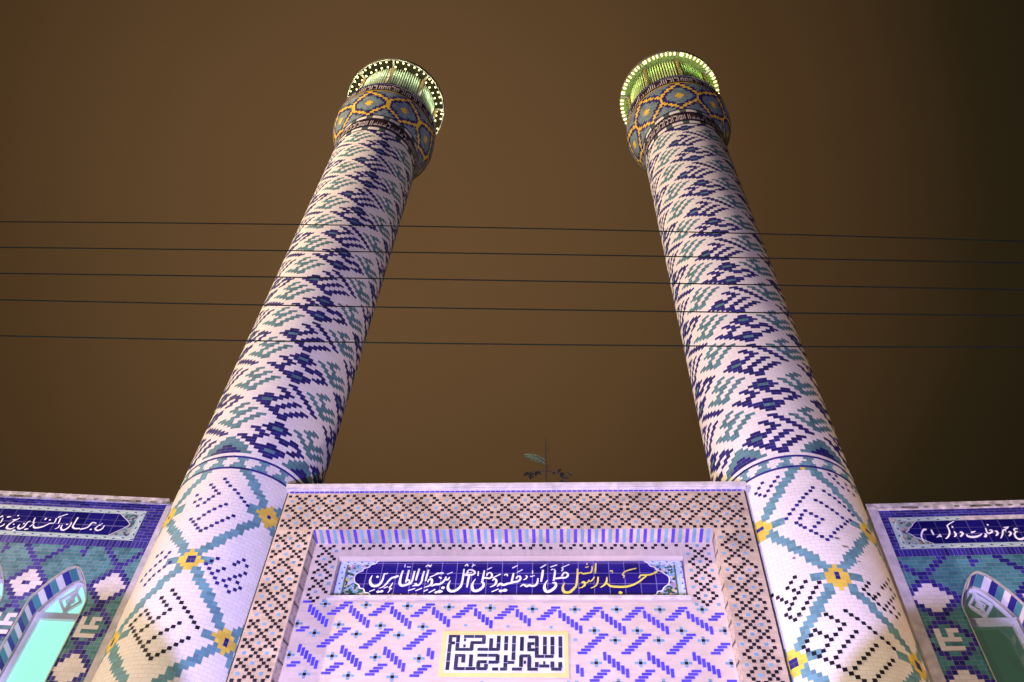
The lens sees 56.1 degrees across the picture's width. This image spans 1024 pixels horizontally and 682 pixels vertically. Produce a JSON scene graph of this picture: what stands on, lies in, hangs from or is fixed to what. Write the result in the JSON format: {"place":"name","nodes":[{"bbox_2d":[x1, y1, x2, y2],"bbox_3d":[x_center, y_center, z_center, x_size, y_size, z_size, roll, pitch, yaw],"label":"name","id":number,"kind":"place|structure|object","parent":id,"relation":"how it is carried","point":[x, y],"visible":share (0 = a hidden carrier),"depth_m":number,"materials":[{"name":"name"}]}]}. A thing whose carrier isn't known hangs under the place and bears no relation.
{"place":"outdoors","nodes":[
{"label":"outdoors","id":0,"kind":"place"},
{"bbox_2d":[0,335,1023,347],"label":"overhead cable","id":1,"kind":"object","parent":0,"point":[528,344],"visible":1,"depth_m":8.87,"materials":[{"name":"black metal"}]},
{"bbox_2d":[0,299,1023,315],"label":"overhead cable","id":2,"kind":"object","parent":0,"point":[515,309],"visible":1,"depth_m":9.40,"materials":[{"name":"black metal"}]},
{"bbox_2d":[0,273,1023,290],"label":"overhead cable","id":3,"kind":"object","parent":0,"point":[520,280],"visible":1,"depth_m":9.84,"materials":[{"name":"black metal"}]},
{"bbox_2d":[0,247,1023,263],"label":"overhead cable","id":4,"kind":"object","parent":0,"point":[524,254],"visible":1,"depth_m":10.31,"materials":[{"name":"black metal"}]},
{"bbox_2d":[0,221,1023,241],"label":"overhead cable","id":5,"kind":"object","parent":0,"point":[520,228],"visible":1,"depth_m":10.81,"materials":[{"name":"black metal"}]},
{"bbox_2d":[0,0,1023,533],"label":"sky","id":6,"kind":"structure","parent":0,"point":[884,118],"materials":[{"name":"brown"}]},
{"label":"ground","id":7,"kind":"structure","parent":0,"visible":0},
{"bbox_2d":[0,491,172,681],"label":"mosque wing","id":8,"kind":"structure","parent":7,"relation":"on","point":[63,602],"depth_m":18.07,"materials":[{"name":"blue tile"}]},
{"bbox_2d":[0,565,3,600],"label":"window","id":9,"kind":"structure","parent":8,"relation":"in","point":[1,571],"depth_m":18.38,"materials":[{"name":"white glass"}]},
{"bbox_2d":[0,566,86,681],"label":"window","id":10,"kind":"structure","parent":8,"relation":"in","point":[32,646],"depth_m":17.61,"materials":[{"name":"teal glass"}]},
{"bbox_2d":[0,504,146,540],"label":"inscription panel","id":11,"kind":"object","parent":8,"relation":"attached to","point":[68,522],"visible":1,"depth_m":19.30,"materials":[{"name":"blue tile"}]},
{"bbox_2d":[92,58,443,681],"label":"minaret","id":12,"kind":"object","parent":7,"relation":"on","point":[272,430],"visible":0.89,"depth_m":21.53,"materials":[{"name":"tile"}]},
{"bbox_2d":[226,481,791,681],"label":"entrance portal","id":13,"kind":"object","parent":7,"relation":"on","point":[718,623],"visible":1,"depth_m":17.13,"materials":[{"name":"tile"}]},
{"bbox_2d":[438,631,568,677],"bbox_3d":[-0.127,5.249,16.122,2.150,0.920,0.028,-1,-56,3],"label":"kufic panel","id":14,"kind":"object","parent":13,"relation":"attached to","point":[540,654],"visible":1,"depth_m":16.10,"materials":[{"name":"white tile"}]},
{"bbox_2d":[332,561,687,594],"bbox_3d":[-0.056,4.386,17.643,6.445,0.994,0.054,-1,-56,3],"label":"inscription panel","id":15,"kind":"object","parent":13,"relation":"attached to","point":[510,577],"visible":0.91,"depth_m":17.68,"materials":[{"name":"blue tile"}]},
{"bbox_2d":[522,437,572,482],"bbox_3d":[0.708,2.384,19.538,1.044,1.460,0.108,-3,-56,4],"label":"weed plant","id":16,"kind":"object","parent":13,"relation":"on","point":[535,458],"visible":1,"depth_m":19.24,"materials":[{"name":"green plant"}]},
{"bbox_2d":[620,50,929,681],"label":"minaret","id":17,"kind":"object","parent":7,"relation":"on","point":[769,436],"visible":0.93,"depth_m":20.77,"materials":[{"name":"tile"}]},
{"bbox_2d":[865,500,1023,681],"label":"mosque wing","id":18,"kind":"structure","parent":7,"relation":"on","point":[963,609],"depth_m":17.20,"materials":[{"name":"blue tile"}]},
{"bbox_2d":[889,514,1023,548],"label":"inscription panel","id":19,"kind":"object","parent":18,"relation":"attached to","point":[961,531],"visible":1,"depth_m":18.28,"materials":[{"name":"blue tile"}]},
{"bbox_2d":[961,571,1023,681],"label":"window","id":20,"kind":"structure","parent":18,"relation":"in","point":[995,615],"depth_m":16.98,"materials":[{"name":"green glass"}]}
]}

